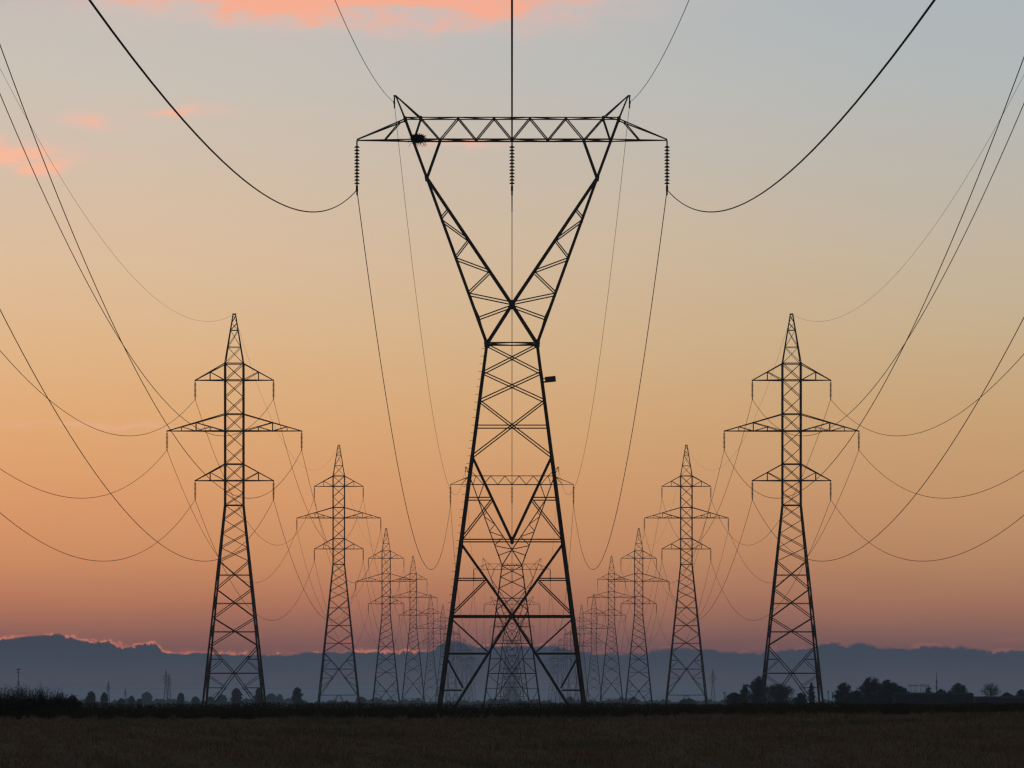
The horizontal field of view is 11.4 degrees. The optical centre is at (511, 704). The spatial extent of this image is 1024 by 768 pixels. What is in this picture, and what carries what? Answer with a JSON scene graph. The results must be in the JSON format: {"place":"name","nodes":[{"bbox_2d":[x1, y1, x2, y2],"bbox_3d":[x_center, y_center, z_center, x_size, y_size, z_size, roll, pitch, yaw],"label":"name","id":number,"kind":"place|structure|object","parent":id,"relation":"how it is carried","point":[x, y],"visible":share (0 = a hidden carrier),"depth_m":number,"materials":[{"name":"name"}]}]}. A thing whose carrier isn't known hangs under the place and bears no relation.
{"place":"outdoors","nodes":[
{"label":"outdoors","id":0,"kind":"place"},
{"bbox_2d":[190,688,596,689],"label":"distant wire","id":1,"kind":"object","parent":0,"point":[248,688],"visible":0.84,"depth_m":4399.95,"materials":[{"name":"metal"}]},
{"bbox_2d":[0,706,1023,767],"bbox_3d":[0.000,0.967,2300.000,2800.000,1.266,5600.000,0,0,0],"label":"ground","id":2,"kind":"structure","parent":0,"point":[793,761],"depth_m":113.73,"materials":[{"name":"plant"}]},
{"bbox_2d":[0,684,22,718],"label":"bush","id":3,"kind":"object","parent":2,"relation":"on","point":[8,705],"visible":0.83,"depth_m":207.78,"materials":[{"name":"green plant"}]},
{"bbox_2d":[5,681,39,718],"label":"bush","id":4,"kind":"object","parent":2,"relation":"on","point":[25,704],"visible":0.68,"depth_m":209.86,"materials":[{"name":"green plant"}]},
{"bbox_2d":[25,684,58,717],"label":"bush","id":5,"kind":"object","parent":2,"relation":"on","point":[40,698],"visible":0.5,"depth_m":211.81,"materials":[{"name":"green plant"}]},
{"bbox_2d":[47,687,70,716],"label":"bush","id":6,"kind":"object","parent":2,"relation":"on","point":[61,700],"visible":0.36,"depth_m":213.82,"materials":[{"name":"green plant"}]},
{"bbox_2d":[65,694,83,714],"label":"bush","id":7,"kind":"object","parent":2,"relation":"on","point":[74,700],"visible":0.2,"depth_m":215.94,"materials":[{"name":"green plant"}]},
{"bbox_2d":[85,691,96,706],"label":"round tree","id":8,"kind":"object","parent":2,"relation":"on","point":[90,697],"visible":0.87,"depth_m":1899.19,"materials":[{"name":"green plant"}]},
{"bbox_2d":[100,692,108,705],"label":"round tree","id":9,"kind":"object","parent":2,"relation":"on","point":[104,699],"visible":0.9,"depth_m":1949.35,"materials":[{"name":"green plant"}]},
{"bbox_2d":[115,698,124,706],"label":"tree","id":10,"kind":"object","parent":2,"relation":"on","point":[121,700],"visible":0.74,"depth_m":2199.34,"materials":[{"name":"green plant"}]},
{"bbox_2d":[127,696,135,708],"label":"tree","id":11,"kind":"object","parent":2,"relation":"on","point":[131,699],"visible":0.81,"depth_m":2199.38,"materials":[{"name":"green plant"}]},
{"bbox_2d":[141,691,152,705],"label":"round tree","id":12,"kind":"object","parent":2,"relation":"on","point":[146,698],"visible":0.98,"depth_m":3898.19,"materials":[{"name":"green plant"}]},
{"bbox_2d":[162,671,167,704],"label":"distant pylon","id":13,"kind":"object","parent":2,"relation":"on","point":[165,681],"visible":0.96,"depth_m":4399.27,"materials":[{"name":"metal"}]},
{"bbox_2d":[167,674,171,706],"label":"distant pylon","id":14,"kind":"object","parent":2,"relation":"on","point":[168,684],"visible":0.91,"depth_m":4699.22,"materials":[{"name":"metal"}]},
{"bbox_2d":[176,692,184,706],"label":"round tree","id":15,"kind":"object","parent":2,"relation":"on","point":[180,698],"visible":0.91,"depth_m":2199.38,"materials":[{"name":"green plant"}]},
{"bbox_2d":[190,696,199,706],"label":"tree","id":16,"kind":"object","parent":2,"relation":"on","point":[195,699],"visible":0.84,"depth_m":2498.96,"materials":[{"name":"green plant"}]},
{"bbox_2d":[207,696,213,704],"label":"tree","id":17,"kind":"object","parent":2,"relation":"on","point":[210,701],"visible":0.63,"depth_m":3598.56,"materials":[{"name":"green plant"}]},
{"bbox_2d":[216,694,226,706],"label":"tree","id":18,"kind":"object","parent":2,"relation":"on","point":[222,698],"visible":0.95,"depth_m":3398.31,"materials":[{"name":"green plant"}]},
{"bbox_2d":[166,313,302,706],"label":"three arm pylon","id":19,"kind":"object","parent":2,"relation":"on","point":[243,379],"visible":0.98,"depth_m":679.65,"materials":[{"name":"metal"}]},
{"bbox_2d":[1,500,457,683],"bbox_3d":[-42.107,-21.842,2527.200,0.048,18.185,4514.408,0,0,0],"label":"conductor","id":20,"kind":"object","parent":19,"relation":"hanging from","point":[219,559],"visible":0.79,"depth_m":676.50,"materials":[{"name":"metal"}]},
{"bbox_2d":[0,351,462,670],"bbox_3d":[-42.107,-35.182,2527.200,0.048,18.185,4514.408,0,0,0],"label":"conductor","id":21,"kind":"object","parent":19,"relation":"hanging from","point":[221,471],"visible":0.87,"depth_m":710.34,"materials":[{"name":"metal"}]},
{"bbox_2d":[0,69,472,649],"bbox_3d":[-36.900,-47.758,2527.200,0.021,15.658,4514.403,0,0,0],"label":"earth wire","id":22,"kind":"object","parent":19,"relation":"attached to","point":[206,321],"visible":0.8,"depth_m":511.16,"materials":[{"name":"metal"}]},
{"bbox_2d":[229,688,242,706],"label":"round tree","id":23,"kind":"object","parent":2,"relation":"on","point":[236,694],"visible":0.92,"depth_m":2099.11,"materials":[{"name":"green plant"}]},
{"bbox_2d":[254,688,263,703],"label":"round tree","id":24,"kind":"object","parent":2,"relation":"on","point":[258,693],"visible":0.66,"depth_m":1999.20,"materials":[{"name":"green plant"}]},
{"bbox_2d":[266,693,278,705],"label":"round tree","id":25,"kind":"object","parent":2,"relation":"on","point":[271,698],"visible":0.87,"depth_m":3897.77,"materials":[{"name":"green plant"}]},
{"bbox_2d":[277,694,283,704],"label":"tree","id":26,"kind":"object","parent":2,"relation":"on","point":[280,698],"visible":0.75,"depth_m":3998.79,"materials":[{"name":"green plant"}]},
{"bbox_2d":[291,687,303,706],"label":"round tree","id":27,"kind":"object","parent":2,"relation":"on","point":[296,697],"visible":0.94,"depth_m":1899.06,"materials":[{"name":"green plant"}]},
{"bbox_2d":[296,445,381,710],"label":"three arm pylon","id":28,"kind":"object","parent":2,"relation":"on","point":[333,486],"visible":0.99,"depth_m":1089.80,"materials":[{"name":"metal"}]},
{"bbox_2d":[355,696,367,705],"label":"tree","id":29,"kind":"object","parent":2,"relation":"on","point":[363,699],"visible":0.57,"depth_m":3298.56,"materials":[{"name":"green plant"}]},
{"bbox_2d":[355,528,416,707],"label":"three arm pylon","id":30,"kind":"object","parent":2,"relation":"on","point":[390,581],"visible":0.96,"depth_m":1500.06,"materials":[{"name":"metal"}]},
{"bbox_2d":[389,556,436,704],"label":"three arm pylon","id":31,"kind":"object","parent":2,"relation":"on","point":[416,597],"visible":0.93,"depth_m":1910.32,"materials":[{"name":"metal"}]},
{"bbox_2d":[411,595,446,704],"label":"three arm pylon","id":32,"kind":"object","parent":2,"relation":"on","point":[433,628],"visible":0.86,"depth_m":2320.95,"materials":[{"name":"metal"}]},
{"bbox_2d":[16,697,865,705],"bbox_3d":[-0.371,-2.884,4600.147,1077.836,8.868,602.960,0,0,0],"label":"distant wood","id":33,"kind":"object","parent":2,"relation":"on","point":[289,701],"visible":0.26,"depth_m":4350.34,"materials":[{"name":"plant"}]},
{"bbox_2d":[427,605,459,704],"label":"three arm pylon","id":34,"kind":"object","parent":2,"relation":"on","point":[443,654],"visible":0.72,"depth_m":2731.09,"materials":[{"name":"metal"}]},
{"bbox_2d":[437,628,466,706],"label":"three arm pylon","id":35,"kind":"object","parent":2,"relation":"on","point":[453,668],"visible":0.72,"depth_m":3141.54,"materials":[{"name":"metal"}]},
{"bbox_2d":[451,628,467,704],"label":"three arm pylon","id":36,"kind":"object","parent":2,"relation":"on","point":[459,647],"visible":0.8,"depth_m":3551.89,"materials":[{"name":"metal"}]},
{"bbox_2d":[457,638,475,704],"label":"three arm pylon","id":37,"kind":"object","parent":2,"relation":"on","point":[465,669],"visible":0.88,"depth_m":3962.34,"materials":[{"name":"metal"}]},
{"bbox_2d":[461,643,476,705],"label":"three arm pylon","id":38,"kind":"object","parent":2,"relation":"on","point":[469,673],"visible":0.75,"depth_m":4372.77,"materials":[{"name":"metal"}]},
{"bbox_2d":[468,656,477,701],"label":"three arm pylon","id":39,"kind":"object","parent":2,"relation":"on","point":[474,682],"visible":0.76,"depth_m":4782.39,"materials":[{"name":"metal"}]},
{"bbox_2d":[1,450,458,677],"bbox_3d":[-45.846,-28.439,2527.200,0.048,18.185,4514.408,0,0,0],"label":"conductor","id":40,"kind":"object","parent":39,"relation":"hanging from","point":[209,543],"visible":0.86,"depth_m":747.15,"materials":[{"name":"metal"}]},
{"bbox_2d":[0,94,475,670],"bbox_3d":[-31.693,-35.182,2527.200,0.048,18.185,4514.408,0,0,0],"label":"conductor","id":41,"kind":"object","parent":39,"relation":"hanging from","point":[152,386],"visible":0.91,"depth_m":425.24,"materials":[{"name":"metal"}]},
{"bbox_2d":[0,309,475,682],"bbox_3d":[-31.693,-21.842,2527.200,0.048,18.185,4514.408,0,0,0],"label":"conductor","id":42,"kind":"object","parent":39,"relation":"hanging from","point":[153,538],"visible":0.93,"depth_m":448.10,"materials":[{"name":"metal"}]},
{"bbox_2d":[0,45,481,680],"bbox_3d":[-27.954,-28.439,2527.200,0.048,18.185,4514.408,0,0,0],"label":"conductor","id":43,"kind":"object","parent":39,"relation":"hanging from","point":[134,367],"visible":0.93,"depth_m":374.41,"materials":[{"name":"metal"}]},
{"bbox_2d":[354,95,669,708],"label":"forked pylon","id":44,"kind":"object","parent":2,"relation":"on","point":[488,343],"visible":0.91,"depth_m":269.31,"materials":[{"name":"metal"}]},
{"bbox_2d":[88,0,501,680],"bbox_3d":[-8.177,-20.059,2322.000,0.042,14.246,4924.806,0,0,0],"label":"conductor","id":45,"kind":"object","parent":44,"relation":"hanging from","point":[286,206],"visible":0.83,"depth_m":164.92,"materials":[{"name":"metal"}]},
{"bbox_2d":[408,132,427,146],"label":"bird nest","id":46,"kind":"object","parent":44,"relation":"on","point":[418,139],"visible":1,"depth_m":269.24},
{"bbox_2d":[335,0,504,677],"bbox_3d":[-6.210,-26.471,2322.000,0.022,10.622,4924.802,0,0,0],"label":"earth wire","id":47,"kind":"object","parent":44,"relation":"attached to","point":[411,256],"visible":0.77,"depth_m":307.69,"materials":[{"name":"metal"}]},
{"bbox_2d":[511,0,512,211],"bbox_3d":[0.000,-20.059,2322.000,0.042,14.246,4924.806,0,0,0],"label":"conductor","id":48,"kind":"object","parent":44,"relation":"hanging from","point":[511,105],"visible":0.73,"depth_m":122.60,"materials":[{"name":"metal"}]},
{"bbox_2d":[519,0,688,677],"bbox_3d":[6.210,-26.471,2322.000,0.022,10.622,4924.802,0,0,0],"label":"earth wire","id":49,"kind":"object","parent":44,"relation":"attached to","point":[612,256],"visible":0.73,"depth_m":307.69,"materials":[{"name":"metal"}]},
{"bbox_2d":[522,0,935,680],"bbox_3d":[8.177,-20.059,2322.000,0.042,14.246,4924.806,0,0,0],"label":"conductor","id":50,"kind":"object","parent":44,"relation":"hanging from","point":[738,206],"visible":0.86,"depth_m":165.11,"materials":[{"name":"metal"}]},
{"bbox_2d":[0,697,1023,719],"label":"weed bank","id":51,"kind":"structure","parent":2,"relation":"on","point":[687,706],"depth_m":219.62,"materials":[{"name":"plant"}]},
{"bbox_2d":[449,467,574,703],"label":"forked pylon","id":52,"kind":"object","parent":2,"relation":"on","point":[502,565],"visible":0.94,"depth_m":679.58,"materials":[{"name":"metal"}]},
{"bbox_2d":[473,558,550,707],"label":"forked pylon","id":53,"kind":"object","parent":2,"relation":"on","point":[506,619],"visible":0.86,"depth_m":1089.82,"materials":[{"name":"metal"}]},
{"bbox_2d":[484,597,539,707],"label":"forked pylon","id":54,"kind":"object","parent":2,"relation":"on","point":[510,644],"visible":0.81,"depth_m":1500.09,"materials":[{"name":"metal"}]},
{"bbox_2d":[490,622,533,703],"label":"forked pylon","id":55,"kind":"object","parent":2,"relation":"on","point":[510,656],"visible":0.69,"depth_m":1910.64,"materials":[{"name":"metal"}]},
{"bbox_2d":[500,638,523,705],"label":"forked pylon","id":56,"kind":"object","parent":2,"relation":"on","point":[510,672],"visible":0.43,"depth_m":2320.73,"materials":[{"name":"metal"}]},
{"bbox_2d":[496,645,527,703],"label":"forked pylon","id":57,"kind":"object","parent":2,"relation":"on","point":[512,678],"visible":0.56,"depth_m":2730.50,"materials":[{"name":"metal"}]},
{"bbox_2d":[498,655,525,701],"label":"forked pylon","id":58,"kind":"object","parent":2,"relation":"on","point":[511,681],"visible":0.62,"depth_m":3140.87,"materials":[{"name":"metal"}]},
{"bbox_2d":[3,699,1023,719],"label":"weed stalks","id":59,"kind":"object","parent":2,"relation":"on","point":[377,713],"visible":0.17,"depth_m":213.30,"materials":[{"name":"brown plant"}]},
{"bbox_2d":[547,649,555,701],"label":"three arm pylon","id":60,"kind":"object","parent":2,"relation":"on","point":[551,681],"visible":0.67,"depth_m":4783.09,"materials":[{"name":"metal"}]},
{"bbox_2d":[542,57,1023,674],"bbox_3d":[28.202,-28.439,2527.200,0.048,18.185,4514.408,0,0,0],"label":"conductor","id":61,"kind":"object","parent":60,"relation":"hanging from","point":[890,371],"visible":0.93,"depth_m":375.89,"materials":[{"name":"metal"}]},
{"bbox_2d":[562,500,1023,683],"bbox_3d":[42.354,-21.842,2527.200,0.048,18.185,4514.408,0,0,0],"label":"conductor","id":62,"kind":"object","parent":60,"relation":"hanging from","point":[803,565],"visible":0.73,"depth_m":686.06,"materials":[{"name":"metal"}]},
{"bbox_2d":[565,450,1023,676],"bbox_3d":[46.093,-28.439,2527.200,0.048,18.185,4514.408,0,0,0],"label":"conductor","id":63,"kind":"object","parent":60,"relation":"hanging from","point":[817,541],"visible":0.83,"depth_m":738.97,"materials":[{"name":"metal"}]},
{"bbox_2d":[549,648,559,705],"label":"three arm pylon","id":64,"kind":"object","parent":2,"relation":"on","point":[555,680],"visible":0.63,"depth_m":4372.22,"materials":[{"name":"metal"}]},
{"bbox_2d":[548,640,571,703],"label":"three arm pylon","id":65,"kind":"object","parent":2,"relation":"on","point":[560,668],"visible":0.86,"depth_m":3962.28,"materials":[{"name":"metal"}]},
{"bbox_2d":[553,630,573,702],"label":"three arm pylon","id":66,"kind":"object","parent":2,"relation":"on","point":[563,666],"visible":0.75,"depth_m":3551.94,"materials":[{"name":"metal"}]},
{"bbox_2d":[562,631,580,702],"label":"three arm pylon","id":67,"kind":"object","parent":2,"relation":"on","point":[570,656],"visible":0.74,"depth_m":3141.49,"materials":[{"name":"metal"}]},
{"bbox_2d":[567,696,575,705],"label":"tree","id":68,"kind":"object","parent":2,"relation":"on","point":[570,701],"visible":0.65,"depth_m":3198.75,"materials":[{"name":"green plant"}]},
{"bbox_2d":[566,608,598,705],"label":"three arm pylon","id":69,"kind":"object","parent":2,"relation":"on","point":[582,652],"visible":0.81,"depth_m":2731.09,"materials":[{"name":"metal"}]},
{"bbox_2d":[577,594,613,703],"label":"three arm pylon","id":70,"kind":"object","parent":2,"relation":"on","point":[595,623],"visible":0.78,"depth_m":2320.74,"materials":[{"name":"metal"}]},
{"bbox_2d":[587,557,635,703],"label":"three arm pylon","id":71,"kind":"object","parent":2,"relation":"on","point":[614,597],"visible":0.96,"depth_m":1910.36,"materials":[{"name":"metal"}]},
{"bbox_2d":[628,697,637,706],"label":"tree","id":72,"kind":"object","parent":2,"relation":"on","point":[634,700],"visible":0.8,"depth_m":2998.71,"materials":[{"name":"green plant"}]},
{"bbox_2d":[608,528,669,705],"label":"three arm pylon","id":73,"kind":"object","parent":2,"relation":"on","point":[635,596],"visible":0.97,"depth_m":1500.24,"materials":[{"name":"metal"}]},
{"bbox_2d":[644,445,728,705],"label":"three arm pylon","id":74,"kind":"object","parent":2,"relation":"on","point":[691,476],"visible":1,"depth_m":1089.80,"materials":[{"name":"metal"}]},
{"bbox_2d":[679,699,697,706],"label":"tree","id":75,"kind":"object","parent":2,"relation":"on","point":[687,701],"visible":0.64,"depth_m":2397.93,"materials":[{"name":"green plant"}]},
{"bbox_2d":[709,671,716,703],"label":"distant pylon","id":76,"kind":"object","parent":2,"relation":"on","point":[713,687],"visible":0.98,"depth_m":4299.22,"materials":[{"name":"metal"}]},
{"bbox_2d":[723,692,741,706],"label":"shrubby tree","id":77,"kind":"object","parent":2,"relation":"on","point":[734,697],"visible":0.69,"depth_m":1119.04,"materials":[{"name":"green plant"}]},
{"bbox_2d":[739,684,751,703],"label":"broadleaf tree","id":78,"kind":"object","parent":2,"relation":"on","point":[743,692],"visible":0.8,"depth_m":1089.66,"materials":[{"name":"green plant"}]},
{"bbox_2d":[748,676,771,704],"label":"broadleaf tree","id":79,"kind":"object","parent":2,"relation":"on","point":[755,690],"visible":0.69,"depth_m":1099.48,"materials":[{"name":"green plant"}]},
{"bbox_2d":[766,683,795,706],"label":"broadleaf tree","id":80,"kind":"object","parent":2,"relation":"on","point":[781,697],"visible":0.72,"depth_m":1148.87,"materials":[{"name":"green plant"}]},
{"bbox_2d":[723,313,859,705],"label":"three arm pylon","id":81,"kind":"object","parent":2,"relation":"on","point":[782,379],"visible":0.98,"depth_m":679.65,"materials":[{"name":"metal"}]},
{"bbox_2d":[546,317,1023,688],"bbox_3d":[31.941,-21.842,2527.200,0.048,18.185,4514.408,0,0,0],"label":"conductor","id":82,"kind":"object","parent":81,"relation":"hanging from","point":[862,546],"visible":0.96,"depth_m":462.27,"materials":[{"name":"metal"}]},
{"bbox_2d":[548,103,1023,670],"bbox_3d":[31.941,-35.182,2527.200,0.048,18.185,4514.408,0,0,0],"label":"conductor","id":83,"kind":"object","parent":81,"relation":"hanging from","point":[876,383],"visible":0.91,"depth_m":437.51,"materials":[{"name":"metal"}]},
{"bbox_2d":[793,692,807,706],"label":"shrubby tree","id":84,"kind":"object","parent":2,"relation":"on","point":[801,697],"visible":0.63,"depth_m":1149.31,"materials":[{"name":"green plant"}]},
{"bbox_2d":[808,682,815,702],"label":"slender tree","id":85,"kind":"object","parent":2,"relation":"on","point":[811,691],"visible":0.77,"depth_m":1149.71,"materials":[{"name":"green plant"}]},
{"bbox_2d":[832,682,855,705],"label":"broadleaf tree","id":86,"kind":"object","parent":2,"relation":"on","point":[844,694],"visible":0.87,"depth_m":1099.36,"materials":[{"name":"green plant"}]},
{"bbox_2d":[852,690,860,704],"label":"shrubby tree","id":87,"kind":"object","parent":2,"relation":"on","point":[854,699],"visible":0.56,"depth_m":1119.31,"materials":[{"name":"green plant"}]},
{"bbox_2d":[853,676,886,706],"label":"broadleaf tree","id":88,"kind":"object","parent":2,"relation":"on","point":[869,688],"visible":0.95,"depth_m":1099.43,"materials":[{"name":"green plant"}]},
{"bbox_2d":[873,679,901,709],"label":"broadleaf tree","id":89,"kind":"object","parent":2,"relation":"on","point":[889,687],"visible":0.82,"depth_m":1108.93,"materials":[{"name":"green plant"}]},
{"bbox_2d":[897,686,909,692],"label":"broadleaf tree","id":90,"kind":"object","parent":2,"relation":"on","point":[904,690],"visible":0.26,"depth_m":1119.39,"materials":[{"name":"green plant"}]},
{"bbox_2d":[923,686,931,692],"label":"slender tree","id":91,"kind":"object","parent":2,"relation":"on","point":[928,690],"visible":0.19,"depth_m":1399.62,"materials":[{"name":"green plant"}]},
{"bbox_2d":[947,683,968,692],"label":"broadleaf tree","id":92,"kind":"object","parent":2,"relation":"on","point":[958,688],"visible":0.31,"depth_m":1299.00,"materials":[{"name":"green plant"}]},
{"bbox_2d":[981,684,1000,695],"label":"bare tree","id":93,"kind":"object","parent":2,"relation":"on","point":[991,689],"visible":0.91,"depth_m":1199.74,"materials":[{"name":"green plant"}]},
{"bbox_2d":[1015,689,1023,695],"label":"broadleaf tree","id":94,"kind":"object","parent":2,"relation":"on","point":[1020,692],"visible":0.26,"depth_m":1299.33,"materials":[{"name":"green plant"}]},
{"bbox_2d":[0,0,1023,705],"label":"sky","id":95,"kind":"structure","parent":0,"point":[282,91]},
{"bbox_2d":[891,693,974,706],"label":"building","id":96,"kind":"structure","parent":0,"point":[935,698],"depth_m":1000.00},
{"bbox_2d":[974,696,1023,706],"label":"building","id":97,"kind":"structure","parent":0,"point":[1001,699],"depth_m":1150.00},
{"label":"three arm pylon","id":98,"kind":"object","parent":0,"visible":0},
{"bbox_2d":[555,79,1021,652],"bbox_3d":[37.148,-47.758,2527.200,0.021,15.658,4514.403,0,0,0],"label":"earth wire","id":99,"kind":"object","parent":98,"relation":"attached to","point":[851,311],"visible":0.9,"depth_m":492.61,"materials":[{"name":"metal"}]},
{"bbox_2d":[562,354,1023,666],"bbox_3d":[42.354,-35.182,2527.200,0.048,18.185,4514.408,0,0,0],"label":"conductor","id":100,"kind":"object","parent":98,"relation":"hanging from","point":[805,468],"visible":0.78,"depth_m":692.77,"materials":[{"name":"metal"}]}
]}

